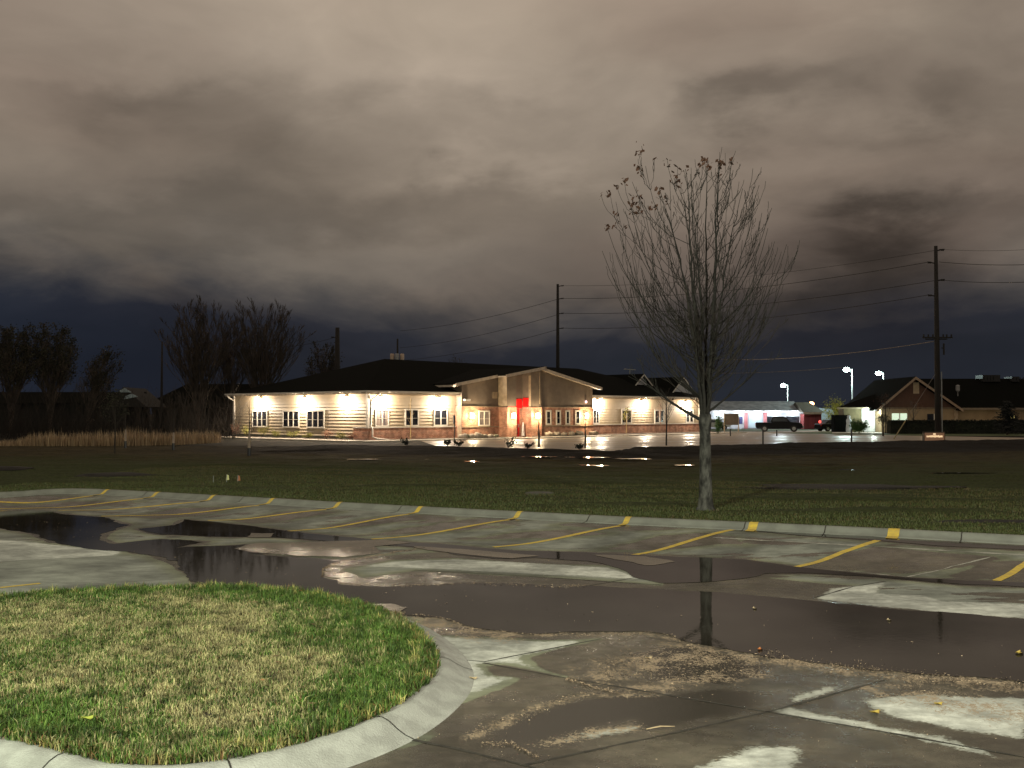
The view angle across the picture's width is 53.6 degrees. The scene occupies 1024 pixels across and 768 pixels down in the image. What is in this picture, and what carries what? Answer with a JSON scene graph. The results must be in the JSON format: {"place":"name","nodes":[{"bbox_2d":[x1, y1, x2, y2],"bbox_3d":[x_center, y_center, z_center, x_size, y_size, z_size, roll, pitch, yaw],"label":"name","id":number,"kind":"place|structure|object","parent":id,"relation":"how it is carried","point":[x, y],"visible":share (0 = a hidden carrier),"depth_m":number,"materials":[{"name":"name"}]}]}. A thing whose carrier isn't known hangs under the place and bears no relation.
{"place":"outdoors","nodes":[
{"label":"outdoors","id":0,"kind":"place"},
{"bbox_2d":[0,387,164,432],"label":"dark house","id":1,"kind":"structure","parent":0,"point":[136,392],"depth_m":117.97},
{"bbox_2d":[142,384,263,431],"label":"dark house","id":2,"kind":"structure","parent":0,"point":[181,390],"depth_m":123.97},
{"bbox_2d":[204,436,363,441],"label":"side path","id":3,"kind":"structure","parent":0,"point":[295,439],"depth_m":83.86,"materials":[{"name":"concrete"}]},
{"bbox_2d":[0,494,1023,767],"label":"parking lot","id":4,"kind":"structure","parent":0,"point":[578,720],"depth_m":10.30,"materials":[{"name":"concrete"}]},
{"bbox_2d":[0,495,92,502],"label":"parking line","id":5,"kind":"object","parent":4,"relation":"on","point":[40,502],"visible":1,"depth_m":27.10,"materials":[{"name":"yellow paint"}]},
{"bbox_2d":[0,498,142,508],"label":"parking line","id":6,"kind":"object","parent":4,"relation":"on","point":[76,506],"visible":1,"depth_m":26.53,"materials":[{"name":"yellow paint"}]},
{"bbox_2d":[102,502,194,509],"bbox_3d":[-9.719,3.098,25.746,3.470,0.189,0.126,0,-2,-5],"label":"parking line","id":7,"kind":"object","parent":4,"relation":"on","point":[149,506],"visible":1,"depth_m":25.79,"materials":[{"name":"yellow paint"}]},
{"bbox_2d":[120,505,258,515],"bbox_3d":[-7.995,3.062,24.515,3.648,0.190,0.126,0,-2,-12],"label":"parking line","id":8,"kind":"object","parent":4,"relation":"on","point":[195,512],"visible":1,"depth_m":24.62,"materials":[{"name":"yellow paint"}]},
{"bbox_2d":[0,590,473,767],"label":"island kerb","id":9,"kind":"structure","parent":4,"relation":"on","point":[443,696],"depth_m":7.31,"materials":[{"name":"concrete"}]},
{"bbox_2d":[0,579,441,764],"bbox_3d":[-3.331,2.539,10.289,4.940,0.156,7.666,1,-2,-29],"label":"grass","id":10,"kind":"structure","parent":9,"relation":"in","point":[64,724],"depth_m":9.17,"materials":[{"name":"plant"}]},
{"bbox_2d":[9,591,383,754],"bbox_3d":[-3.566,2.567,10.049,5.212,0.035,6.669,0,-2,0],"label":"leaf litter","id":11,"kind":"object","parent":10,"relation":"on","point":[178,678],"visible":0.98,"depth_m":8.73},
{"bbox_2d":[208,509,325,520],"bbox_3d":[-5.656,3.031,23.493,2.667,0.192,0.126,0,-2,-14],"label":"parking line","id":12,"kind":"object","parent":4,"relation":"on","point":[273,515],"visible":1,"depth_m":23.53,"materials":[{"name":"yellow paint"}]},
{"bbox_2d":[290,514,408,530],"bbox_3d":[-3.699,2.980,21.733,3.355,0.194,0.126,1,-2,-34],"label":"parking line","id":13,"kind":"object","parent":4,"relation":"on","point":[353,523],"visible":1,"depth_m":21.94,"materials":[{"name":"yellow paint"}]},
{"bbox_2d":[373,519,508,538],"bbox_3d":[-1.395,2.947,20.612,3.197,0.194,0.127,1,-2,-33],"label":"parking line","id":14,"kind":"object","parent":4,"relation":"on","point":[445,530],"visible":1,"depth_m":20.67,"materials":[{"name":"yellow paint"}]},
{"bbox_2d":[412,739,535,767],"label":"slab joint","id":15,"kind":"object","parent":4,"relation":"on","point":[446,746],"visible":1,"depth_m":7.35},
{"bbox_2d":[0,510,1023,681],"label":"puddle","id":16,"kind":"object","parent":4,"relation":"on","point":[851,635],"visible":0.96,"depth_m":12.38,"materials":[{"name":"liquid"}]},
{"bbox_2d":[372,604,406,611],"bbox_3d":[-1.593,2.809,12.727,0.557,0.001,0.585,0,-2,0],"label":"silt film","id":17,"kind":"object","parent":16,"relation":"on","point":[392,607],"visible":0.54,"depth_m":12.74,"materials":[{"name":"soil"}]},
{"bbox_2d":[469,639,598,661],"bbox_3d":[0.251,2.751,10.446,1.810,0.001,0.267,1,-2,-30],"label":"slab joint","id":18,"kind":"object","parent":4,"relation":"on","point":[539,650],"visible":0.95,"depth_m":10.46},
{"bbox_2d":[420,570,658,584],"bbox_3d":[0.314,2.888,15.181,3.910,0.001,0.105,-1,-2,21],"label":"slab joint","id":19,"kind":"object","parent":4,"relation":"on","point":[535,576],"visible":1,"depth_m":15.21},
{"bbox_2d":[58,523,1023,765],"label":"leaf litter","id":20,"kind":"object","parent":4,"relation":"on","point":[524,749],"visible":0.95,"depth_m":9.54,"materials":[{"name":"plant"}]},
{"bbox_2d":[493,525,618,546],"bbox_3d":[0.916,2.913,19.446,3.081,0.194,0.126,1,-2,-35],"label":"parking line","id":21,"kind":"object","parent":4,"relation":"on","point":[560,537],"visible":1,"depth_m":19.47,"materials":[{"name":"yellow paint"}]},
{"bbox_2d":[140,519,1023,586],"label":"puddle","id":22,"kind":"object","parent":4,"relation":"on","point":[687,569],"visible":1,"depth_m":16.61,"materials":[{"name":"liquid"}]},
{"bbox_2d":[248,533,272,536],"bbox_3d":[-5.023,3.029,20.314,0.505,0.001,0.842,0,-2,-9],"label":"silt film","id":23,"kind":"object","parent":22,"relation":"on","point":[261,534],"visible":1,"depth_m":20.33,"materials":[{"name":"soil"}]},
{"bbox_2d":[235,540,407,556],"bbox_3d":[-3.469,2.973,18.392,3.125,0.001,2.364,0,-2,0],"label":"silt film","id":24,"kind":"object","parent":22,"relation":"on","point":[342,548],"visible":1,"depth_m":18.44,"materials":[{"name":"soil"}]},
{"bbox_2d":[414,546,536,557],"bbox_3d":[-0.773,2.958,17.846,2.595,0.001,0.573,-1,-2,32],"label":"silt film","id":25,"kind":"object","parent":22,"relation":"on","point":[486,553],"visible":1,"depth_m":17.77,"materials":[{"name":"soil"}]},
{"bbox_2d":[596,555,673,564],"bbox_3d":[2.079,2.934,17.048,0.724,0.001,1.489,1,-2,-32],"label":"silt film","id":26,"kind":"object","parent":22,"relation":"on","point":[644,560],"visible":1,"depth_m":16.92,"materials":[{"name":"soil"}]},
{"bbox_2d":[632,529,731,554],"bbox_3d":[3.269,2.888,18.662,3.323,0.200,0.145,2,-2,-43],"label":"parking line","id":27,"kind":"object","parent":4,"relation":"on","point":[686,541],"visible":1,"depth_m":18.56,"materials":[{"name":"yellow paint"}]},
{"bbox_2d":[525,680,883,764],"bbox_3d":[1.786,2.685,8.154,4.026,0.001,0.112,1,-2,-34],"label":"slab joint","id":28,"kind":"object","parent":4,"relation":"on","point":[632,741],"visible":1,"depth_m":7.87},
{"bbox_2d":[484,662,1023,756],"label":"slab joint","id":29,"kind":"object","parent":4,"relation":"on","point":[767,711],"visible":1,"depth_m":8.24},
{"bbox_2d":[795,540,880,566],"bbox_3d":[5.606,2.849,17.239,3.015,0.195,0.196,2,-2,-44],"label":"parking line","id":30,"kind":"object","parent":4,"relation":"on","point":[840,553],"visible":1,"depth_m":17.24,"materials":[{"name":"yellow paint"}]},
{"bbox_2d":[712,537,1023,554],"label":"gutter seam","id":31,"kind":"object","parent":4,"relation":"on","point":[875,546],"visible":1,"depth_m":17.76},
{"bbox_2d":[755,530,1023,549],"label":"gutter","id":32,"kind":"object","parent":4,"relation":"on","point":[960,544],"visible":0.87,"depth_m":17.82,"materials":[{"name":"concrete"}]},
{"bbox_2d":[831,557,989,576],"bbox_3d":[6.527,2.851,15.780,2.922,0.107,0.928,0,-2,-13],"label":"slab seam","id":33,"kind":"object","parent":4,"relation":"on","point":[932,571],"visible":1,"depth_m":15.78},
{"bbox_2d":[993,562,1023,580],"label":"parking line","id":34,"kind":"object","parent":4,"relation":"on","point":[1016,569],"visible":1,"depth_m":15.51,"materials":[{"name":"yellow paint"}]},
{"bbox_2d":[0,439,1023,534],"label":"lawn","id":35,"kind":"structure","parent":0,"point":[985,464],"depth_m":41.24,"materials":[{"name":"plant"}]},
{"bbox_2d":[0,466,33,470],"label":"mulch mound","id":36,"kind":"object","parent":35,"relation":"on","point":[8,468],"visible":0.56,"depth_m":40.39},
{"bbox_2d":[95,387,133,452],"bbox_3d":[-22.177,2.022,56.441,1.499,3.794,1.820,-1,-2,34],"label":"young tree","id":37,"kind":"object","parent":35,"relation":"on","point":[115,401],"visible":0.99,"depth_m":56.43,"materials":[{"name":"brown plant"}]},
{"bbox_2d":[74,472,155,477],"bbox_3d":[-13.810,3.229,35.420,2.846,0.285,1.636,0,-2,0],"label":"mulch mound","id":38,"kind":"object","parent":35,"relation":"on","point":[119,474],"visible":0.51,"depth_m":35.00,"materials":[{"name":"soil"}]},
{"bbox_2d":[172,410,176,449],"bbox_3d":[-20.474,2.749,61.444,0.284,2.631,0.525,1,-2,-19],"label":"young tree","id":39,"kind":"object","parent":35,"relation":"on","point":[173,442],"visible":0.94,"depth_m":61.22,"materials":[{"name":"brown plant"}]},
{"bbox_2d":[247,402,254,455],"bbox_3d":[-13.635,2.353,52.921,0.484,2.931,0.290,0,-2,0],"label":"young tree","id":40,"kind":"object","parent":35,"relation":"on","point":[249,446],"visible":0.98,"depth_m":52.91,"materials":[{"name":"brown plant"}]},
{"bbox_2d":[600,141,799,510],"bbox_3d":[3.914,-1.200,22.527,4.186,7.990,3.946,1,-2,-23],"label":"tree","id":41,"kind":"object","parent":35,"relation":"on","point":[705,377],"visible":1,"depth_m":22.42,"materials":[{"name":"grey plant"}]},
{"bbox_2d":[739,484,964,490],"bbox_3d":[10.330,3.150,30.846,7.348,0.133,2.652,0,-2,0],"label":"bare soil patch","id":42,"kind":"object","parent":35,"relation":"on","point":[872,487],"visible":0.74,"depth_m":30.40,"materials":[{"name":"soil"}]},
{"bbox_2d":[936,519,1023,522],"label":"bare soil patch","id":43,"kind":"object","parent":35,"relation":"on","point":[985,521],"visible":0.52,"depth_m":19.80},
{"bbox_2d":[0,488,1023,544],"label":"kerb","id":44,"kind":"structure","parent":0,"point":[1017,539],"depth_m":21.26,"materials":[{"name":"concrete"}]},
{"bbox_2d":[745,522,757,530],"bbox_3d":[4.636,2.750,19.572,0.170,0.121,0.600,-1,-2,25],"label":"kerb paint","id":45,"kind":"object","parent":44,"relation":"on","point":[752,526],"visible":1,"depth_m":19.63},
{"bbox_2d":[886,528,900,538],"bbox_3d":[6.938,2.718,18.456,0.200,0.121,0.600,-1,-2,27],"label":"kerb paint","id":46,"kind":"object","parent":44,"relation":"on","point":[893,532],"visible":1,"depth_m":18.52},
{"bbox_2d":[0,414,1023,446],"bbox_3d":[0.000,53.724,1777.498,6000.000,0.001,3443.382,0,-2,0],"label":"field","id":47,"kind":"structure","parent":0,"point":[240,442],"depth_m":76.28,"materials":[{"name":"plant"}]},
{"bbox_2d":[0,319,50,432],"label":"leafy tree","id":48,"kind":"object","parent":47,"relation":"on","point":[14,371],"visible":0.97,"depth_m":109.87,"materials":[{"name":"green plant"}]},
{"bbox_2d":[16,322,81,430],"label":"leafy tree","id":49,"kind":"object","parent":47,"relation":"on","point":[60,369],"visible":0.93,"depth_m":111.78,"materials":[{"name":"green plant"}]},
{"bbox_2d":[70,344,125,433],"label":"leafy tree","id":50,"kind":"object","parent":47,"relation":"on","point":[95,376],"visible":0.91,"depth_m":111.90,"materials":[{"name":"green plant"}]},
{"bbox_2d":[0,427,220,445],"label":"tall grass","id":51,"kind":"structure","parent":47,"relation":"on","point":[146,439],"depth_m":71.28,"materials":[{"name":"plant"}]},
{"bbox_2d":[0,376,249,438],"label":"thicket","id":52,"kind":"object","parent":47,"relation":"on","point":[14,422],"visible":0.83,"depth_m":92.23,"materials":[{"name":"plant"}]},
{"bbox_2d":[160,341,162,428],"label":"utility pole","id":53,"kind":"object","parent":47,"relation":"on","point":[161,394],"visible":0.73,"depth_m":119.95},
{"bbox_2d":[154,295,244,432],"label":"bare tree","id":54,"kind":"object","parent":47,"relation":"on","point":[195,359],"visible":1,"depth_m":103.73,"materials":[{"name":"plant"}]},
{"bbox_2d":[206,312,247,432],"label":"bare tree","id":55,"kind":"object","parent":47,"relation":"on","point":[231,379],"visible":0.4,"depth_m":111.81,"materials":[{"name":"plant"}]},
{"bbox_2d":[219,297,316,387],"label":"bare tree","id":56,"kind":"object","parent":47,"relation":"on","point":[254,356],"visible":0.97,"depth_m":105.78,"materials":[{"name":"plant"}]},
{"bbox_2d":[303,341,344,375],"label":"bare tree","id":57,"kind":"object","parent":47,"relation":"on","point":[326,367],"visible":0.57,"depth_m":127.95,"materials":[{"name":"brown plant"}]},
{"bbox_2d":[331,327,339,369],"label":"utility pole","id":58,"kind":"object","parent":47,"relation":"on","point":[337,349],"visible":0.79,"depth_m":119.97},
{"bbox_2d":[390,339,403,359],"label":"utility pole","id":59,"kind":"object","parent":47,"relation":"on","point":[397,356],"visible":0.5,"depth_m":127.56,"materials":[{"name":"metal"}]},
{"bbox_2d":[224,359,699,439],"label":"office building","id":60,"kind":"structure","parent":47,"relation":"on","point":[369,400],"depth_m":92.23,"materials":[{"name":"beige"}]},
{"bbox_2d":[252,410,267,426],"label":"window","id":61,"kind":"structure","parent":60,"relation":"in","point":[260,418],"depth_m":92.94,"materials":[{"name":"white glass"}]},
{"bbox_2d":[282,410,299,427],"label":"window","id":62,"kind":"structure","parent":60,"relation":"in","point":[290,418],"depth_m":89.60,"materials":[{"name":"white glass"}]},
{"bbox_2d":[306,410,324,427],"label":"window","id":63,"kind":"structure","parent":60,"relation":"in","point":[314,418],"depth_m":87.07,"materials":[{"name":"white glass"}]},
{"bbox_2d":[375,409,388,426],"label":"window","id":64,"kind":"structure","parent":60,"relation":"in","point":[381,415],"depth_m":83.27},
{"bbox_2d":[405,409,418,425],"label":"window","id":65,"kind":"structure","parent":60,"relation":"in","point":[415,418],"depth_m":85.68,"materials":[{"name":"white glass"}]},
{"bbox_2d":[434,409,447,425],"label":"window","id":66,"kind":"structure","parent":60,"relation":"in","point":[440,415],"depth_m":88.07,"materials":[{"name":"white glass"}]},
{"bbox_2d":[478,411,489,425],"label":"window","id":67,"kind":"structure","parent":60,"relation":"in","point":[483,416],"depth_m":90.83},
{"bbox_2d":[546,410,551,424],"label":"window","id":68,"kind":"structure","parent":60,"relation":"in","point":[548,412],"depth_m":96.66,"materials":[{"name":"white glass"}]},
{"bbox_2d":[556,410,560,424],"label":"window","id":69,"kind":"structure","parent":60,"relation":"in","point":[558,412],"depth_m":97.73,"materials":[{"name":"white glass"}]},
{"bbox_2d":[565,410,569,424],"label":"window","id":70,"kind":"structure","parent":60,"relation":"in","point":[567,412],"depth_m":98.69,"materials":[{"name":"clear glass"}]},
{"bbox_2d":[575,410,579,424],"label":"window","id":71,"kind":"structure","parent":60,"relation":"in","point":[577,412],"depth_m":99.81,"materials":[{"name":"clear glass"}]},
{"bbox_2d":[593,409,599,423],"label":"window","id":72,"kind":"structure","parent":60,"relation":"in","point":[596,418],"depth_m":103.86,"materials":[{"name":"clear glass"}]},
{"bbox_2d":[621,409,631,423],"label":"window","id":73,"kind":"structure","parent":60,"relation":"in","point":[629,421],"depth_m":107.68,"materials":[{"name":"clear glass"}]},
{"bbox_2d":[654,410,664,422],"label":"window","id":74,"kind":"structure","parent":60,"relation":"in","point":[656,420],"depth_m":111.94,"materials":[{"name":"clear glass"}]},
{"bbox_2d":[685,410,693,422],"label":"window","id":75,"kind":"structure","parent":60,"relation":"in","point":[688,419],"depth_m":116.37,"materials":[{"name":"clear glass"}]},
{"bbox_2d":[228,432,699,440],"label":"planting bed","id":76,"kind":"object","parent":47,"relation":"on","point":[483,437],"visible":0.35,"depth_m":89.76,"materials":[{"name":"soil"}]},
{"bbox_2d":[556,284,563,367],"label":"utility pole","id":77,"kind":"object","parent":47,"relation":"on","point":[557,331],"visible":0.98,"depth_m":125.12,"materials":[{"name":"wood"}]},
{"bbox_2d":[710,401,802,428],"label":"storefront","id":78,"kind":"object","parent":47,"relation":"on","point":[751,413],"visible":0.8,"depth_m":149.93,"materials":[{"name":"grey"}]},
{"bbox_2d":[748,414,761,427],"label":"overhead door","id":79,"kind":"structure","parent":78,"relation":"in","point":[752,418],"depth_m":149.86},
{"bbox_2d":[786,416,798,422],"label":"window","id":80,"kind":"structure","parent":78,"relation":"in","point":[791,418],"depth_m":149.86,"materials":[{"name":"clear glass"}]},
{"bbox_2d":[819,408,834,419],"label":"annex","id":81,"kind":"object","parent":47,"relation":"on","point":[823,415],"visible":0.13,"depth_m":157.93,"materials":[{"name":"white glass"}]},
{"bbox_2d":[843,367,852,398],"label":"street lamp","id":82,"kind":"object","parent":47,"relation":"on","point":[846,369],"visible":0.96,"depth_m":149.99,"materials":[{"name":"metal"}]},
{"bbox_2d":[880,394,892,432],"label":"young tree","id":83,"kind":"object","parent":47,"relation":"on","point":[885,402],"visible":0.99,"depth_m":115.96,"materials":[{"name":"green plant"}]},
{"bbox_2d":[904,396,922,419],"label":"young tree","id":84,"kind":"object","parent":47,"relation":"on","point":[914,403],"visible":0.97,"depth_m":114.90,"materials":[{"name":"brown plant"}]},
{"bbox_2d":[837,375,1023,431],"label":"gabled building","id":85,"kind":"structure","parent":47,"relation":"on","point":[979,397],"depth_m":121.80,"materials":[{"name":"beige"}]},
{"bbox_2d":[892,413,906,419],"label":"window","id":86,"kind":"structure","parent":85,"relation":"in","point":[895,416],"depth_m":119.89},
{"bbox_2d":[0,0,1023,413],"label":"sky","id":87,"kind":"structure","parent":0,"point":[373,171],"materials":[{"name":"grey"}]},
{"bbox_2d":[361,432,746,442],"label":"front path","id":88,"kind":"structure","parent":0,"point":[376,441],"depth_m":90.19,"materials":[{"name":"concrete"}]},
{"bbox_2d":[422,433,1023,450],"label":"building lot","id":89,"kind":"structure","parent":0,"point":[612,443],"depth_m":83.52,"materials":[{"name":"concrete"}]},
{"bbox_2d":[657,390,676,445],"bbox_3d":[9.770,2.008,62.957,1.343,3.631,1.119,-1,-2,40],"label":"young tree","id":90,"kind":"object","parent":89,"relation":"on","point":[667,415],"visible":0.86,"depth_m":62.91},
{"bbox_2d":[876,413,890,435],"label":"young tree","id":91,"kind":"object","parent":89,"relation":"on","point":[882,417],"visible":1,"depth_m":99.87,"materials":[{"name":"green plant"}]},
{"bbox_2d":[922,432,944,440],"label":"monument sign","id":92,"kind":"object","parent":89,"relation":"on","point":[928,436],"visible":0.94,"depth_m":79.79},
{"bbox_2d":[922,246,952,431],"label":"utility pole","id":93,"kind":"object","parent":89,"relation":"on","point":[938,407],"visible":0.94,"depth_m":87.97,"materials":[{"name":"wood"}]},
{"bbox_2d":[563,262,926,298],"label":"overhead wire","id":94,"kind":"object","parent":93,"relation":"attached to","point":[747,288],"visible":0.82,"depth_m":100.22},
{"bbox_2d":[573,295,926,328],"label":"overhead wire","id":95,"kind":"object","parent":93,"relation":"attached to","point":[761,318],"visible":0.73,"depth_m":98.86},
{"bbox_2d":[566,279,940,313],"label":"overhead wire","id":96,"kind":"object","parent":93,"relation":"attached to","point":[754,304],"visible":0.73,"depth_m":100.74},
{"bbox_2d":[598,249,939,285],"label":"overhead wire","id":97,"kind":"object","parent":93,"relation":"attached to","point":[775,273],"visible":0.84,"depth_m":99.70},
{"bbox_2d":[719,341,933,359],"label":"overhead wire","id":98,"kind":"object","parent":93,"relation":"attached to","point":[833,354],"visible":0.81,"depth_m":102.97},
{"bbox_2d":[747,430,830,432],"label":"pavement","id":99,"kind":"structure","parent":0,"point":[788,431],"depth_m":125.00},
{"bbox_2d":[724,413,738,431],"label":"notice board","id":100,"kind":"object","parent":99,"relation":"on","point":[731,419],"visible":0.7,"depth_m":117.87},
{"bbox_2d":[755,417,803,431],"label":"pickup truck","id":101,"kind":"object","parent":99,"relation":"on","point":[779,423],"visible":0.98,"depth_m":123.08,"materials":[{"name":"black paint"}]},
{"bbox_2d":[793,402,822,428],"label":"shed","id":102,"kind":"structure","parent":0,"point":[810,416],"depth_m":147.93,"materials":[{"name":"brown"}]},
{"bbox_2d":[832,432,881,432],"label":"pavement","id":103,"kind":"structure","parent":0,"point":[857,432],"depth_m":118.38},
{"bbox_2d":[846,415,851,431],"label":"white post","id":104,"kind":"object","parent":103,"relation":"on","point":[848,420],"visible":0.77,"depth_m":119.68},
{"bbox_2d":[847,417,869,432],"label":"bush","id":105,"kind":"object","parent":103,"relation":"on","point":[861,427],"visible":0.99,"depth_m":115.70,"materials":[{"name":"green plant"}]},
{"bbox_2d":[711,429,1023,435],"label":"verge","id":106,"kind":"structure","parent":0,"point":[760,430],"depth_m":112.91,"materials":[{"name":"green plant"}]},
{"bbox_2d":[714,416,725,433],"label":"bush","id":107,"kind":"object","parent":106,"relation":"on","point":[718,425],"visible":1,"depth_m":111.57,"materials":[{"name":"green plant"}]},
{"bbox_2d":[814,420,830,430],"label":"parked car","id":108,"kind":"object","parent":106,"relation":"on","point":[822,425],"visible":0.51,"depth_m":126.79,"materials":[{"name":"black paint"}]},
{"bbox_2d":[822,393,843,419],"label":"bush","id":109,"kind":"object","parent":106,"relation":"on","point":[834,405],"visible":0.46,"depth_m":131.96,"materials":[{"name":"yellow plant"}]},
{"bbox_2d":[831,415,847,431],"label":"utility cabinet","id":110,"kind":"object","parent":106,"relation":"on","point":[838,423],"visible":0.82,"depth_m":121.32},
{"bbox_2d":[887,419,1023,433],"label":"hedge","id":111,"kind":"object","parent":106,"relation":"on","point":[953,426],"visible":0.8,"depth_m":111.30,"materials":[{"name":"green plant"}]},
{"bbox_2d":[984,400,1023,434],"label":"conifer","id":112,"kind":"object","parent":106,"relation":"on","point":[1006,410],"visible":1,"depth_m":105.52,"materials":[{"name":"plant"}]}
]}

